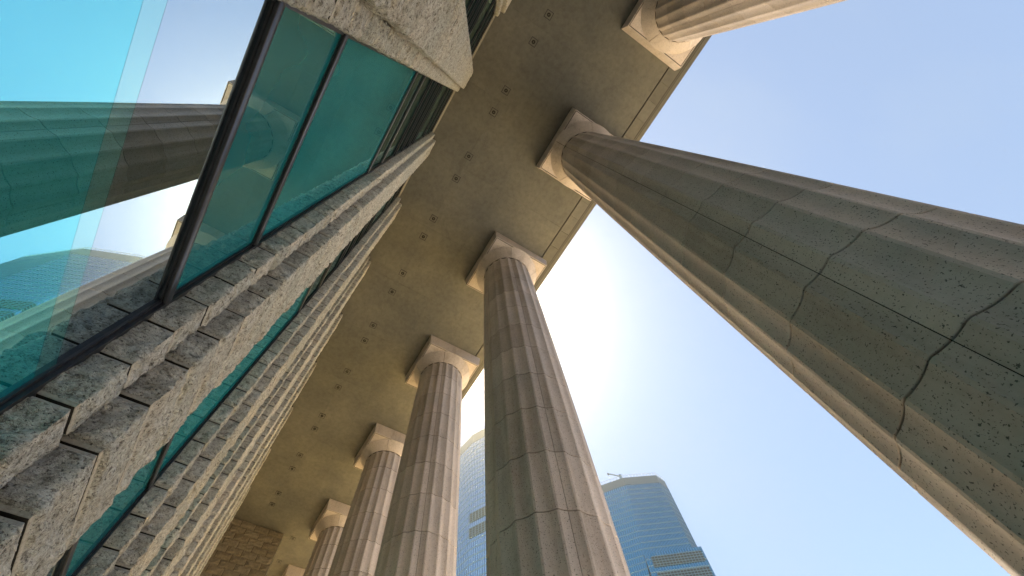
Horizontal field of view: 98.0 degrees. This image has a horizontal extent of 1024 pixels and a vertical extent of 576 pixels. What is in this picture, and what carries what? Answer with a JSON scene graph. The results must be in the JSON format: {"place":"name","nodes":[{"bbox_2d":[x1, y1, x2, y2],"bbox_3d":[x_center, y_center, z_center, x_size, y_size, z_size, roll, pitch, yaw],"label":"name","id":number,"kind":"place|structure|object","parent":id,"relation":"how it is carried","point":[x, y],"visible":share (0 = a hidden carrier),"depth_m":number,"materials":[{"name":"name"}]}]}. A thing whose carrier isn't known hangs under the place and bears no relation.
{"place":"outdoors","nodes":[
{"label":"outdoors","id":0,"kind":"place"},
{"bbox_2d":[460,0,1023,575],"label":"sky","id":1,"kind":"structure","parent":0,"point":[922,101],"materials":[{"name":"blue"}]},
{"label":"pavement","id":2,"kind":"structure","parent":0,"visible":0},
{"bbox_2d":[0,132,435,575],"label":"stone pier","id":3,"kind":"structure","parent":2,"relation":"on","point":[82,443],"depth_m":1.86,"materials":[{"name":"grey stone"}]},
{"bbox_2d":[47,181,405,575],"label":"window","id":4,"kind":"structure","parent":2,"relation":"on","point":[78,555],"depth_m":3.77,"materials":[{"name":"teal glass"}]},
{"bbox_2d":[77,197,401,575],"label":"stone pier","id":5,"kind":"structure","parent":2,"relation":"on","point":[135,541],"depth_m":4.30,"materials":[{"name":"grey stone"}]},
{"bbox_2d":[278,0,472,91],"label":"stone pier","id":6,"kind":"structure","parent":2,"relation":"on","point":[430,39],"depth_m":2.92,"materials":[{"name":"grey stone"}]},
{"bbox_2d":[0,0,453,414],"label":"window","id":7,"kind":"structure","parent":6,"relation":"attached to","point":[156,155],"depth_m":1.49,"materials":[{"name":"teal glass"}]},
{"bbox_2d":[465,0,496,55],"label":"window","id":8,"kind":"structure","parent":2,"relation":"on","point":[479,14],"depth_m":9.84,"materials":[{"name":"teal glass"}]},
{"bbox_2d":[494,0,511,15],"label":"stone pier","id":9,"kind":"structure","parent":2,"relation":"on","point":[502,6],"depth_m":11.94,"materials":[{"name":"beige stone"}]},
{"bbox_2d":[465,231,630,575],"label":"column","id":10,"kind":"structure","parent":2,"relation":"on","point":[547,511],"depth_m":6.77,"materials":[{"name":"stone"}]},
{"bbox_2d":[621,0,845,70],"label":"column","id":11,"kind":"structure","parent":2,"relation":"on","point":[671,34],"depth_m":11.09,"materials":[{"name":"stone"}]},
{"bbox_2d":[536,107,1023,575],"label":"column","id":12,"kind":"structure","parent":2,"relation":"on","point":[888,330],"depth_m":3.06,"materials":[{"name":"stone"}]},
{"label":"courtyard","id":13,"kind":"structure","parent":0,"visible":0},
{"bbox_2d":[197,485,250,575],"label":"stone pier","id":14,"kind":"structure","parent":13,"relation":"on","point":[220,537],"depth_m":16.91,"materials":[{"name":"grey stone"}]},
{"bbox_2d":[193,447,270,575],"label":"stone pier","id":15,"kind":"structure","parent":13,"relation":"on","point":[225,524],"depth_m":15.19,"materials":[{"name":"grey stone"}]},
{"bbox_2d":[189,406,292,575],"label":"stone pier","id":16,"kind":"structure","parent":13,"relation":"on","point":[216,533],"depth_m":13.42,"materials":[{"name":"grey stone"}]},
{"bbox_2d":[200,518,283,575],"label":"end wall","id":17,"kind":"structure","parent":13,"relation":"on","point":[244,548],"depth_m":18.69,"materials":[{"name":"stone"}]},
{"bbox_2d":[180,361,316,575],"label":"stone pier","id":18,"kind":"structure","parent":13,"relation":"on","point":[206,540],"depth_m":11.46,"materials":[{"name":"grey stone"}]},
{"bbox_2d":[140,255,370,575],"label":"stone pier","id":19,"kind":"structure","parent":13,"relation":"on","point":[178,539],"depth_m":6.91,"materials":[{"name":"grey stone"}]},
{"bbox_2d":[168,310,342,575],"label":"stone pier","id":20,"kind":"structure","parent":13,"relation":"on","point":[190,549],"depth_m":9.31,"materials":[{"name":"grey stone"}]},
{"bbox_2d":[282,564,305,575],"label":"column","id":21,"kind":"structure","parent":13,"relation":"on","point":[291,570],"depth_m":20.83,"materials":[{"name":"stone"}]},
{"bbox_2d":[303,499,350,575],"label":"column","id":22,"kind":"structure","parent":13,"relation":"on","point":[326,530],"depth_m":18.79,"materials":[{"name":"stone"}]},
{"bbox_2d":[328,423,405,575],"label":"column","id":23,"kind":"structure","parent":13,"relation":"on","point":[377,459],"depth_m":15.36,"materials":[{"name":"stone"}]},
{"bbox_2d":[374,335,479,575],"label":"column","id":24,"kind":"structure","parent":13,"relation":"on","point":[419,538],"depth_m":11.52,"materials":[{"name":"stone"}]},
{"bbox_3d":[7.790,-8.656,4.274,2.128,16.596,2.128,29,-72,-15],"label":"column","id":25,"kind":"object","parent":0,"visible":0},
{"bbox_2d":[462,35,711,399],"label":"entablature","id":26,"kind":"structure","parent":25,"relation":"on","point":[655,101],"depth_m":19.24,"materials":[{"name":"stone"}]},
{"bbox_3d":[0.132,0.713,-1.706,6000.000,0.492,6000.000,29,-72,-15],"label":"ground","id":27,"kind":"structure","parent":0,"visible":0},
{"bbox_2d":[456,426,485,575],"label":"office tower","id":28,"kind":"structure","parent":27,"relation":"on","point":[471,548],"depth_m":204.80,"materials":[{"name":"blue glass"}]},
{"bbox_2d":[601,473,715,575],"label":"office tower","id":29,"kind":"structure","parent":27,"relation":"on","point":[655,537],"depth_m":238.83,"materials":[{"name":"blue glass"}]},
{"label":"roof slab","id":30,"kind":"structure","parent":0,"visible":0},
{"bbox_2d":[234,0,668,575],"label":"soffit","id":31,"kind":"structure","parent":30,"relation":"attached to","point":[592,60],"depth_m":15.30,"materials":[{"name":"concrete"}]},
{"bbox_2d":[343,368,350,374],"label":"downlight","id":32,"kind":"object","parent":31,"relation":"attached to","point":[347,371],"visible":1,"depth_m":17.13,"materials":[{"name":"metal"}]},
{"bbox_2d":[361,337,368,343],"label":"downlight","id":33,"kind":"object","parent":31,"relation":"attached to","point":[364,340],"visible":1,"depth_m":16.68,"materials":[{"name":"metal"}]},
{"bbox_2d":[369,322,376,328],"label":"downlight","id":34,"kind":"object","parent":31,"relation":"attached to","point":[373,325],"visible":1,"depth_m":16.46,"materials":[{"name":"metal"}]},
{"bbox_2d":[388,288,395,295],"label":"downlight","id":35,"kind":"object","parent":31,"relation":"attached to","point":[392,291],"visible":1,"depth_m":16.01,"materials":[{"name":"metal"}]},
{"bbox_2d":[399,269,406,276],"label":"downlight","id":36,"kind":"object","parent":31,"relation":"attached to","point":[402,273],"visible":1,"depth_m":15.76,"materials":[{"name":"metal"}]},
{"bbox_2d":[419,232,427,240],"bbox_3d":[-3.049,-1.767,15.313,0.224,0.020,0.224,29,-72,-15],"label":"downlight","id":37,"kind":"object","parent":31,"relation":"attached to","point":[423,236],"visible":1,"depth_m":15.31,"materials":[{"name":"metal"}]},
{"bbox_2d":[429,214,437,222],"bbox_3d":[-2.660,-2.353,15.098,0.224,0.020,0.224,29,-72,-15],"label":"downlight","id":38,"kind":"object","parent":31,"relation":"attached to","point":[433,218],"visible":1,"depth_m":15.10,"materials":[{"name":"metal"}]},
{"bbox_2d":[452,174,460,182],"bbox_3d":[-1.836,-3.598,14.643,0.224,0.020,0.224,29,-72,-15],"label":"downlight","id":39,"kind":"object","parent":31,"relation":"attached to","point":[456,178],"visible":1,"depth_m":14.64,"materials":[{"name":"metal"}]},
{"bbox_2d":[464,151,472,160],"bbox_3d":[-1.397,-4.260,14.400,0.224,0.020,0.224,29,-72,-15],"label":"downlight","id":40,"kind":"object","parent":31,"relation":"attached to","point":[468,156],"visible":1,"depth_m":14.39,"materials":[{"name":"metal"}]},
{"bbox_2d":[489,107,497,116],"bbox_3d":[-0.573,-5.505,13.944,0.224,0.020,0.224,29,-72,-15],"label":"downlight","id":41,"kind":"object","parent":31,"relation":"attached to","point":[493,112],"visible":1,"depth_m":13.94,"materials":[{"name":"metal"}]},
{"bbox_2d":[501,86,510,95],"bbox_3d":[-0.185,-6.091,13.730,0.224,0.020,0.224,29,-72,-15],"label":"downlight","id":42,"kind":"object","parent":31,"relation":"attached to","point":[505,90],"visible":1,"depth_m":13.73,"materials":[{"name":"metal"}]},
{"bbox_2d":[528,36,537,47],"bbox_3d":[0.639,-7.335,13.274,0.224,0.020,0.224,29,-72,-15],"label":"downlight","id":43,"kind":"object","parent":31,"relation":"attached to","point":[533,41],"visible":1,"depth_m":13.27,"materials":[{"name":"metal"}]},
{"bbox_2d":[544,9,553,20],"bbox_3d":[1.078,-7.998,13.031,0.224,0.020,0.224,29,-72,-15],"label":"downlight","id":44,"kind":"object","parent":31,"relation":"attached to","point":[548,14],"visible":1,"depth_m":13.03,"materials":[{"name":"metal"}]}
]}

